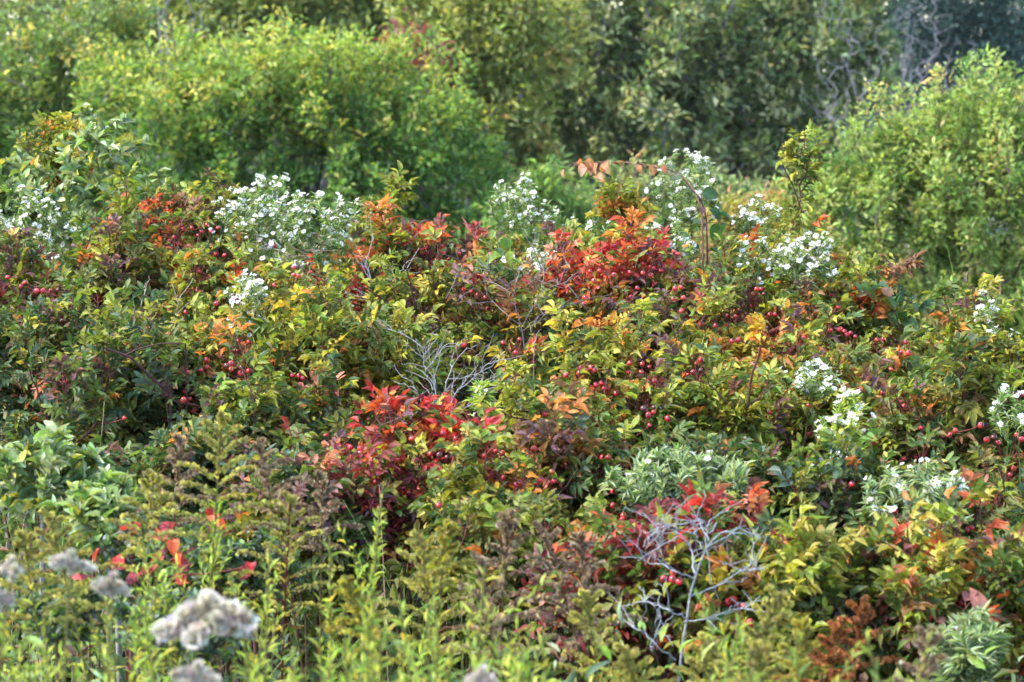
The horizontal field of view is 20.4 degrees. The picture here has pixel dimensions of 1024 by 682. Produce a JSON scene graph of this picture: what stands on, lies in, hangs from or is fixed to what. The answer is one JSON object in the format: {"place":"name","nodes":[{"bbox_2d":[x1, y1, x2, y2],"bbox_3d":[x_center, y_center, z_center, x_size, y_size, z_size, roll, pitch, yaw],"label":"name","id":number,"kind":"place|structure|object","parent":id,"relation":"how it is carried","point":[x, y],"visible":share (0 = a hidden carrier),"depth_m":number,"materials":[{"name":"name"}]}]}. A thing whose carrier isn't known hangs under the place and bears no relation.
{"place":"outdoors","nodes":[
{"label":"outdoors","id":0,"kind":"place"},
{"bbox_2d":[0,72,1020,681],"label":"ground","id":1,"kind":"structure","parent":0,"point":[590,194],"depth_m":30.07,"materials":[{"name":"green plant"}]},
{"bbox_2d":[0,529,90,681],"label":"goldenrod","id":2,"kind":"object","parent":1,"relation":"on","point":[25,550],"visible":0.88,"depth_m":3.67,"materials":[{"name":"green plant"}]},
{"bbox_2d":[0,184,91,652],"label":"aster plant","id":3,"kind":"object","parent":1,"relation":"on","point":[49,224],"visible":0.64,"depth_m":6.69,"materials":[{"name":"white plant"}]},
{"bbox_2d":[0,419,115,681],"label":"silverleaf shrub","id":4,"kind":"object","parent":1,"relation":"on","point":[50,466],"visible":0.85,"depth_m":4.47,"materials":[{"name":"green plant"}]},
{"bbox_2d":[6,109,109,519],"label":"rose bush","id":5,"kind":"object","parent":1,"relation":"on","point":[46,152],"visible":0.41,"depth_m":7.12,"materials":[{"name":"green plant"}]},
{"bbox_2d":[0,227,133,664],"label":"rose bush","id":6,"kind":"object","parent":1,"relation":"on","point":[21,277],"visible":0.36,"depth_m":6.19,"materials":[{"name":"green plant"}]},
{"bbox_2d":[30,507,110,681],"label":"goldenrod","id":7,"kind":"object","parent":1,"relation":"on","point":[51,522],"visible":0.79,"depth_m":3.76,"materials":[{"name":"green plant"}]},
{"bbox_2d":[8,573,133,681],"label":"meadowsweet bush","id":8,"kind":"object","parent":1,"relation":"on","point":[54,635],"visible":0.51,"depth_m":3.83,"materials":[{"name":"green plant"}]},
{"bbox_2d":[0,0,165,251],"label":"honeysuckle shrub","id":9,"kind":"object","parent":1,"relation":"on","point":[42,82],"visible":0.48,"depth_m":20.19,"materials":[{"name":"green plant"}]},
{"bbox_2d":[8,102,170,681],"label":"silverleaf shrub","id":10,"kind":"object","parent":1,"relation":"on","point":[91,138],"visible":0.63,"depth_m":6.84,"materials":[{"name":"green plant"}]},
{"bbox_2d":[34,464,153,681],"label":"silverleaf shrub","id":11,"kind":"object","parent":1,"relation":"on","point":[85,507],"visible":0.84,"depth_m":4.32,"materials":[{"name":"green plant"}]},
{"bbox_2d":[0,276,195,681],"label":"rose bush","id":12,"kind":"object","parent":1,"relation":"on","point":[36,319],"visible":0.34,"depth_m":5.75,"materials":[{"name":"green plant"}]},
{"bbox_2d":[83,514,170,679],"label":"meadowsweet bush","id":13,"kind":"object","parent":1,"relation":"on","point":[104,540],"visible":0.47,"depth_m":4.22,"materials":[{"name":"green plant"}]},
{"bbox_2d":[0,281,269,681],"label":"rose bush","id":14,"kind":"object","parent":1,"relation":"on","point":[97,376],"visible":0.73,"depth_m":5.45,"materials":[{"name":"green plant"}]},
{"bbox_2d":[32,160,248,666],"bbox_3d":[-0.826,0.333,6.471,0.479,1.486,0.471,-4,7,-31],"label":"rose bush","id":15,"kind":"object","parent":1,"relation":"on","point":[132,247],"visible":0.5,"depth_m":6.33,"materials":[{"name":"green plant"}]},
{"bbox_2d":[96,468,185,681],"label":"goldenrod","id":16,"kind":"object","parent":1,"relation":"on","point":[147,489],"visible":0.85,"depth_m":3.96,"materials":[{"name":"green plant"}]},
{"bbox_2d":[72,507,255,681],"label":"bramble","id":17,"kind":"object","parent":1,"relation":"on","point":[172,545],"visible":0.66,"depth_m":4.01,"materials":[{"name":"red plant"}]},
{"bbox_2d":[136,432,214,673],"bbox_3d":[-0.506,0.708,4.365,0.137,1.180,0.298,0,6,0],"label":"goldenrod","id":18,"kind":"object","parent":1,"relation":"on","point":[174,455],"visible":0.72,"depth_m":4.21,"materials":[{"name":"green plant"}]},
{"bbox_2d":[108,580,256,681],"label":"meadowsweet bush","id":19,"kind":"object","parent":1,"relation":"on","point":[122,609],"visible":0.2,"depth_m":3.75,"materials":[{"name":"green plant"}]},
{"bbox_2d":[98,167,275,663],"bbox_3d":[-0.755,0.324,6.674,0.434,1.460,0.345,0,6,0],"label":"rose bush","id":20,"kind":"object","parent":1,"relation":"on","point":[181,199],"visible":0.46,"depth_m":6.59,"materials":[{"name":"red plant"}]},
{"bbox_2d":[68,396,307,681],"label":"rose bush","id":21,"kind":"object","parent":1,"relation":"on","point":[154,460],"visible":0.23,"depth_m":4.90,"materials":[{"name":"green plant"}]},
{"bbox_2d":[153,520,252,681],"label":"meadowsweet bush","id":22,"kind":"object","parent":1,"relation":"on","point":[234,561],"visible":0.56,"depth_m":4.18,"materials":[{"name":"green plant"}]},
{"bbox_2d":[150,589,259,664],"bbox_3d":[-0.349,0.845,2.804,0.251,1.234,0.103,3,7,27],"label":"flower cluster","id":23,"kind":"object","parent":1,"relation":"on","point":[199,621],"visible":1,"depth_m":2.69,"materials":[{"name":"white plant"}]},
{"bbox_2d":[123,236,297,669],"bbox_3d":[-0.629,0.434,6.265,0.410,1.328,0.296,2,6,18],"label":"rose bush","id":24,"kind":"object","parent":1,"relation":"on","point":[213,285],"visible":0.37,"depth_m":6.19,"materials":[{"name":"green plant"}]},
{"bbox_2d":[130,409,291,668],"bbox_3d":[-0.421,0.714,3.926,0.187,1.260,0.163,5,8,38],"label":"goldenrod","id":25,"kind":"object","parent":1,"relation":"on","point":[223,420],"visible":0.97,"depth_m":3.86,"materials":[{"name":"green plant"}]},
{"bbox_2d":[117,294,317,681],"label":"rose bush","id":26,"kind":"object","parent":1,"relation":"on","point":[212,339],"visible":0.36,"depth_m":5.57,"materials":[{"name":"green plant"}]},
{"bbox_2d":[208,172,313,653],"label":"aster plant","id":27,"kind":"object","parent":1,"relation":"on","point":[261,211],"visible":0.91,"depth_m":6.33,"materials":[{"name":"white plant"}]},
{"bbox_2d":[175,343,366,677],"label":"rose bush","id":28,"kind":"object","parent":1,"relation":"on","point":[262,398],"visible":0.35,"depth_m":5.29,"materials":[{"name":"green plant"}]},
{"bbox_2d":[235,525,308,681],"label":"meadowsweet bush","id":29,"kind":"object","parent":1,"relation":"on","point":[255,582],"visible":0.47,"depth_m":4.24,"materials":[{"name":"green plant"}]},
{"bbox_2d":[40,5,517,262],"bbox_3d":[-1.592,-1.241,19.039,3.286,2.030,1.964,0,6,0],"label":"honeysuckle shrub","id":30,"kind":"object","parent":1,"relation":"on","point":[338,113],"visible":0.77,"depth_m":18.65,"materials":[{"name":"green plant"}]},
{"bbox_2d":[179,260,379,675],"bbox_3d":[-0.477,0.475,6.062,0.432,1.290,0.431,-4,7,-34],"label":"rose bush","id":31,"kind":"object","parent":1,"relation":"on","point":[279,277],"visible":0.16,"depth_m":6.00,"materials":[{"name":"green plant"}]},
{"bbox_2d":[230,437,330,681],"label":"goldenrod","id":32,"kind":"object","parent":1,"relation":"on","point":[263,474],"visible":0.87,"depth_m":4.05,"materials":[{"name":"brown plant"}]},
{"bbox_2d":[220,490,344,681],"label":"goldenrod","id":33,"kind":"object","parent":1,"relation":"on","point":[291,500],"visible":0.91,"depth_m":3.97,"materials":[{"name":"green plant"}]},
{"bbox_2d":[174,416,391,681],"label":"rose bush","id":34,"kind":"object","parent":1,"relation":"on","point":[331,462],"visible":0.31,"depth_m":4.63,"materials":[{"name":"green plant"}]},
{"bbox_2d":[142,0,448,204],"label":"tree","id":35,"kind":"object","parent":1,"relation":"on","point":[236,15],"visible":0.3,"depth_m":29.36,"materials":[{"name":"green plant"}]},
{"bbox_2d":[256,191,345,681],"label":"aster plant","id":36,"kind":"object","parent":1,"relation":"on","point":[293,239],"visible":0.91,"depth_m":6.29,"materials":[{"name":"white plant"}]},
{"bbox_2d":[264,469,364,681],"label":"goldenrod","id":37,"kind":"object","parent":1,"relation":"on","point":[320,493],"visible":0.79,"depth_m":4.16,"materials":[{"name":"brown plant"}]},
{"bbox_2d":[282,429,443,680],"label":"rose bush","id":38,"kind":"object","parent":1,"relation":"on","point":[398,516],"visible":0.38,"depth_m":4.72,"materials":[{"name":"red plant"}]},
{"bbox_2d":[253,262,481,681],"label":"rose bush","id":39,"kind":"object","parent":1,"relation":"on","point":[317,330],"visible":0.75,"depth_m":5.67,"materials":[{"name":"green plant"}]},
{"bbox_2d":[324,575,416,681],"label":"goldenrod","id":40,"kind":"object","parent":1,"relation":"on","point":[348,593],"visible":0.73,"depth_m":3.46,"materials":[{"name":"green plant"}]},
{"bbox_2d":[348,160,418,660],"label":"rose bush","id":41,"kind":"object","parent":1,"relation":"on","point":[391,189],"visible":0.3,"depth_m":6.69,"materials":[{"name":"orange plant"}]},
{"bbox_2d":[296,193,476,674],"bbox_3d":[-0.305,0.358,6.594,0.430,1.411,0.325,2,6,18],"label":"rose bush","id":42,"kind":"object","parent":1,"relation":"on","point":[398,235],"visible":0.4,"depth_m":6.48,"materials":[{"name":"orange plant"}]},
{"bbox_2d":[304,380,533,681],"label":"rose bush","id":43,"kind":"object","parent":1,"relation":"on","point":[415,425],"visible":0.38,"depth_m":4.94,"materials":[{"name":"red plant"}]},
{"bbox_2d":[351,224,526,681],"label":"rose bush","id":44,"kind":"object","parent":1,"relation":"on","point":[398,289],"visible":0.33,"depth_m":6.04,"materials":[{"name":"green plant"}]},
{"bbox_2d":[377,529,504,681],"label":"goldenrod","id":45,"kind":"object","parent":1,"relation":"on","point":[428,559],"visible":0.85,"depth_m":3.76,"materials":[{"name":"green plant"}]},
{"bbox_2d":[380,212,503,600],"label":"rose bush","id":46,"kind":"object","parent":1,"relation":"on","point":[450,228],"visible":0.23,"depth_m":6.81,"materials":[{"name":"red plant"}]},
{"bbox_2d":[381,301,525,664],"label":"rose bush","id":47,"kind":"object","parent":1,"relation":"on","point":[481,326],"visible":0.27,"depth_m":5.94,"materials":[{"name":"green plant"}]},
{"bbox_2d":[368,396,568,668],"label":"rose bush","id":48,"kind":"object","parent":1,"relation":"on","point":[465,471],"visible":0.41,"depth_m":4.69,"materials":[{"name":"green plant"}]},
{"bbox_2d":[366,0,612,237],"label":"tree","id":49,"kind":"object","parent":1,"relation":"on","point":[511,54],"visible":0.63,"depth_m":23.61,"materials":[{"name":"green plant"}]},
{"bbox_2d":[442,550,556,681],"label":"goldenrod","id":50,"kind":"object","parent":1,"relation":"on","point":[491,562],"visible":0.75,"depth_m":3.66,"materials":[{"name":"brown plant"}]},
{"bbox_2d":[410,257,589,669],"bbox_3d":[-0.009,0.467,6.067,0.450,1.304,0.336,0,6,0],"label":"rose bush","id":51,"kind":"object","parent":1,"relation":"on","point":[513,334],"visible":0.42,"depth_m":5.96,"materials":[{"name":"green plant"}]},
{"bbox_2d":[450,508,551,677],"bbox_3d":[-0.030,0.772,4.139,0.171,1.100,0.249,-4,7,-36],"label":"goldenrod","id":52,"kind":"object","parent":1,"relation":"on","point":[506,526],"visible":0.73,"depth_m":4.02,"materials":[{"name":"brown plant"}]},
{"bbox_2d":[383,455,629,681],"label":"rose bush","id":53,"kind":"object","parent":1,"relation":"on","point":[529,510],"visible":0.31,"depth_m":4.42,"materials":[{"name":"green plant"}]},
{"bbox_2d":[0,222,1023,681],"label":"grass","id":54,"kind":"structure","parent":1,"relation":"on","point":[1018,318],"depth_m":7.73,"materials":[{"name":"green plant"}]},
{"bbox_2d":[0,370,1023,681],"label":"undergrowth","id":55,"kind":"object","parent":1,"relation":"on","point":[392,652],"visible":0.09,"depth_m":4.50,"materials":[{"name":"green plant"}]},
{"bbox_2d":[486,172,545,648],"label":"aster plant","id":56,"kind":"object","parent":1,"relation":"on","point":[521,200],"visible":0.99,"depth_m":6.99,"materials":[{"name":"white plant"}]},
{"bbox_2d":[438,380,631,680],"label":"rose bush","id":57,"kind":"object","parent":1,"relation":"on","point":[577,436],"visible":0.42,"depth_m":4.81,"materials":[{"name":"brown plant"}]},
{"bbox_2d":[475,218,603,662],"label":"rose bush","id":58,"kind":"object","parent":1,"relation":"on","point":[591,240],"visible":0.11,"depth_m":6.39,"materials":[{"name":"orange plant"}]},
{"bbox_2d":[466,145,619,268],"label":"willow shrub","id":59,"kind":"object","parent":1,"relation":"on","point":[548,189],"visible":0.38,"depth_m":15.89,"materials":[{"name":"green plant"}]},
{"bbox_2d":[485,262,648,676],"bbox_3d":[0.125,0.465,6.170,0.342,1.286,0.348,5,8,41],"label":"rose bush","id":60,"kind":"object","parent":1,"relation":"on","point":[501,272],"visible":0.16,"depth_m":6.06,"materials":[{"name":"red plant"}]},
{"bbox_2d":[504,520,635,680],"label":"goldenrod","id":61,"kind":"object","parent":1,"relation":"on","point":[546,537],"visible":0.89,"depth_m":3.96,"materials":[{"name":"brown plant"}]},
{"bbox_2d":[538,588,634,681],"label":"goldenrod","id":62,"kind":"object","parent":1,"relation":"on","point":[584,594],"visible":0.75,"depth_m":3.67,"materials":[{"name":"green plant"}]},
{"bbox_2d":[525,530,647,681],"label":"goldenrod","id":63,"kind":"object","parent":1,"relation":"on","point":[580,546],"visible":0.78,"depth_m":4.06,"materials":[{"name":"brown plant"}]},
{"bbox_2d":[484,293,698,681],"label":"rose bush","id":64,"kind":"object","parent":1,"relation":"on","point":[626,347],"visible":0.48,"depth_m":5.47,"materials":[{"name":"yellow plant"}]},
{"bbox_2d":[491,349,694,679],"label":"rose bush","id":65,"kind":"object","parent":1,"relation":"on","point":[527,401],"visible":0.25,"depth_m":5.28,"materials":[{"name":"green plant"}]},
{"bbox_2d":[523,206,696,339],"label":"rose bush","id":66,"kind":"object","parent":1,"relation":"on","point":[623,254],"visible":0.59,"depth_m":6.11,"materials":[{"name":"red plant"}]},
{"bbox_2d":[529,405,721,677],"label":"rose bush","id":67,"kind":"object","parent":1,"relation":"on","point":[583,477],"visible":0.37,"depth_m":4.82,"materials":[{"name":"green plant"}]},
{"bbox_2d":[585,175,666,272],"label":"rose bush","id":68,"kind":"object","parent":1,"relation":"on","point":[611,202],"visible":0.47,"depth_m":6.60,"materials":[{"name":"orange plant"}]},
{"bbox_2d":[590,333,744,678],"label":"rose bush","id":69,"kind":"object","parent":1,"relation":"on","point":[628,410],"visible":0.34,"depth_m":5.31,"materials":[{"name":"green plant"}]},
{"bbox_2d":[581,243,756,380],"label":"rose bush","id":70,"kind":"object","parent":1,"relation":"on","point":[683,301],"visible":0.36,"depth_m":6.00,"materials":[{"name":"green plant"}]},
{"bbox_2d":[570,146,771,259],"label":"willow shrub","id":71,"kind":"object","parent":1,"relation":"on","point":[722,182],"visible":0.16,"depth_m":16.87,"materials":[{"name":"green plant"}]},
{"bbox_2d":[513,469,836,681],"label":"rose bush","id":72,"kind":"object","parent":1,"relation":"on","point":[628,576],"visible":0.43,"depth_m":4.21,"materials":[{"name":"red plant"}]},
{"bbox_2d":[598,441,763,680],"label":"aster plant","id":73,"kind":"object","parent":1,"relation":"on","point":[670,470],"visible":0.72,"depth_m":4.65,"materials":[{"name":"green plant"}]},
{"bbox_2d":[645,148,722,276],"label":"aster plant","id":74,"kind":"object","parent":1,"relation":"on","point":[682,184],"visible":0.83,"depth_m":6.79,"materials":[{"name":"white plant"}]},
{"bbox_2d":[609,489,771,681],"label":"dead shrub","id":75,"kind":"object","parent":1,"relation":"on","point":[695,571],"visible":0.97,"depth_m":4.01,"materials":[{"name":"grey wood"}]},
{"bbox_2d":[477,0,909,223],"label":"tree","id":76,"kind":"object","parent":1,"relation":"on","point":[684,45],"visible":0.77,"depth_m":25.38,"materials":[{"name":"green plant"}]},
{"bbox_2d":[605,431,822,678],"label":"rose bush","id":77,"kind":"object","parent":1,"relation":"on","point":[763,456],"visible":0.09,"depth_m":4.78,"materials":[{"name":"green plant"}]},
{"bbox_2d":[609,345,828,473],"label":"rose bush","id":78,"kind":"object","parent":1,"relation":"on","point":[741,409],"visible":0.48,"depth_m":5.29,"materials":[{"name":"green plant"}]},
{"bbox_2d":[686,584,793,681],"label":"goldenrod","id":79,"kind":"object","parent":1,"relation":"on","point":[777,597],"visible":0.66,"depth_m":3.56,"materials":[{"name":"green plant"}]},
{"bbox_2d":[645,275,843,383],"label":"rose bush","id":80,"kind":"object","parent":1,"relation":"on","point":[730,336],"visible":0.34,"depth_m":5.80,"materials":[{"name":"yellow plant"}]},
{"bbox_2d":[647,504,867,681],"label":"rose bush","id":81,"kind":"object","parent":1,"relation":"on","point":[813,589],"visible":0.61,"depth_m":4.13,"materials":[{"name":"green plant"}]},
{"bbox_2d":[681,173,843,265],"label":"shrub","id":82,"kind":"object","parent":1,"relation":"on","point":[729,202],"visible":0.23,"depth_m":12.44,"materials":[{"name":"green plant"}]},
{"bbox_2d":[656,203,872,353],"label":"rose bush","id":83,"kind":"object","parent":1,"relation":"on","point":[808,218],"visible":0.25,"depth_m":6.27,"materials":[{"name":"green plant"}]},
{"bbox_2d":[700,290,892,467],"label":"rose bush","id":84,"kind":"object","parent":1,"relation":"on","point":[849,372],"visible":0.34,"depth_m":5.50,"materials":[{"name":"green plant"}]},
{"bbox_2d":[770,117,829,252],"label":"rose bush","id":85,"kind":"object","parent":1,"relation":"on","point":[789,154],"visible":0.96,"depth_m":6.69,"materials":[{"name":"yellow plant"}]},
{"bbox_2d":[768,231,839,339],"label":"aster plant","id":86,"kind":"object","parent":1,"relation":"on","point":[795,255],"visible":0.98,"depth_m":6.15,"materials":[{"name":"white plant"}]},
{"bbox_2d":[777,357,843,463],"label":"aster plant","id":87,"kind":"object","parent":1,"relation":"on","point":[803,384],"visible":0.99,"depth_m":5.32,"materials":[{"name":"white plant"}]},
{"bbox_2d":[769,616,853,681],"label":"goldenrod","id":88,"kind":"object","parent":1,"relation":"on","point":[838,634],"visible":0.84,"depth_m":3.66,"materials":[{"name":"brown plant"}]},
{"bbox_2d":[758,250,926,484],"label":"rose bush","id":89,"kind":"object","parent":1,"relation":"on","point":[878,326],"visible":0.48,"depth_m":6.10,"materials":[{"name":"green plant"}]},
{"bbox_2d":[814,384,880,485],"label":"aster plant","id":90,"kind":"object","parent":1,"relation":"on","point":[851,420],"visible":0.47,"depth_m":4.96,"materials":[{"name":"white plant"}]},
{"bbox_2d":[735,422,968,548],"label":"rose bush","id":91,"kind":"object","parent":1,"relation":"on","point":[842,513],"visible":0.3,"depth_m":4.73,"materials":[{"name":"green plant"}]},
{"bbox_2d":[813,594,904,681],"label":"goldenrod","id":92,"kind":"object","parent":1,"relation":"on","point":[862,618],"visible":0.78,"depth_m":3.82,"materials":[{"name":"brown plant"}]},
{"bbox_2d":[751,42,1023,330],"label":"honeysuckle shrub","id":93,"kind":"object","parent":1,"relation":"on","point":[986,139],"visible":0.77,"depth_m":13.86,"materials":[{"name":"green plant"}]},
{"bbox_2d":[830,352,950,671],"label":"rose bush","id":94,"kind":"object","parent":1,"relation":"on","point":[916,404],"visible":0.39,"depth_m":5.35,"materials":[{"name":"green plant"}]},
{"bbox_2d":[800,0,996,230],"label":"dead tree","id":95,"kind":"object","parent":1,"relation":"on","point":[904,71],"visible":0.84,"depth_m":24.90,"materials":[{"name":"grey wood"}]},
{"bbox_2d":[855,456,973,670],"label":"aster plant","id":96,"kind":"object","parent":1,"relation":"on","point":[932,488],"visible":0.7,"depth_m":4.64,"materials":[{"name":"white plant"}]},
{"bbox_2d":[813,486,1023,681],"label":"rose bush","id":97,"kind":"object","parent":1,"relation":"on","point":[898,574],"visible":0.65,"depth_m":4.21,"materials":[{"name":"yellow plant"}]},
{"bbox_2d":[831,0,1023,187],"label":"evergreen tree","id":98,"kind":"object","parent":1,"relation":"on","point":[1000,26],"visible":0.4,"depth_m":32.46,"materials":[{"name":"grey plant"}]},
{"bbox_2d":[854,281,1017,345],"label":"viburnum bush","id":99,"kind":"object","parent":1,"relation":"on","point":[865,288],"visible":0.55,"depth_m":6.04,"materials":[{"name":"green plant"}]},
{"bbox_2d":[856,273,1023,419],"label":"rose bush","id":100,"kind":"object","parent":1,"relation":"on","point":[900,365],"visible":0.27,"depth_m":5.81,"materials":[{"name":"green plant"}]},
{"bbox_2d":[862,329,1023,521],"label":"rose bush","id":101,"kind":"object","parent":1,"relation":"on","point":[968,389],"visible":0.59,"depth_m":5.31,"materials":[{"name":"green plant"}]},
{"bbox_2d":[876,441,1023,543],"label":"rose bush","id":102,"kind":"object","parent":1,"relation":"on","point":[1013,499],"visible":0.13,"depth_m":4.84,"materials":[{"name":"green plant"}]},
{"bbox_2d":[889,476,1023,681],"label":"rose bush","id":103,"kind":"object","parent":1,"relation":"on","point":[1009,555],"visible":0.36,"depth_m":4.29,"materials":[{"name":"green plant"}]},
{"bbox_2d":[920,599,1015,681],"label":"aster plant","id":104,"kind":"object","parent":1,"relation":"on","point":[966,635],"visible":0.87,"depth_m":4.04,"materials":[{"name":"green plant"}]},
{"bbox_2d":[934,271,1023,418],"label":"rose bush","id":105,"kind":"object","parent":1,"relation":"on","point":[972,290],"visible":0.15,"depth_m":5.89,"materials":[{"name":"yellow plant"}]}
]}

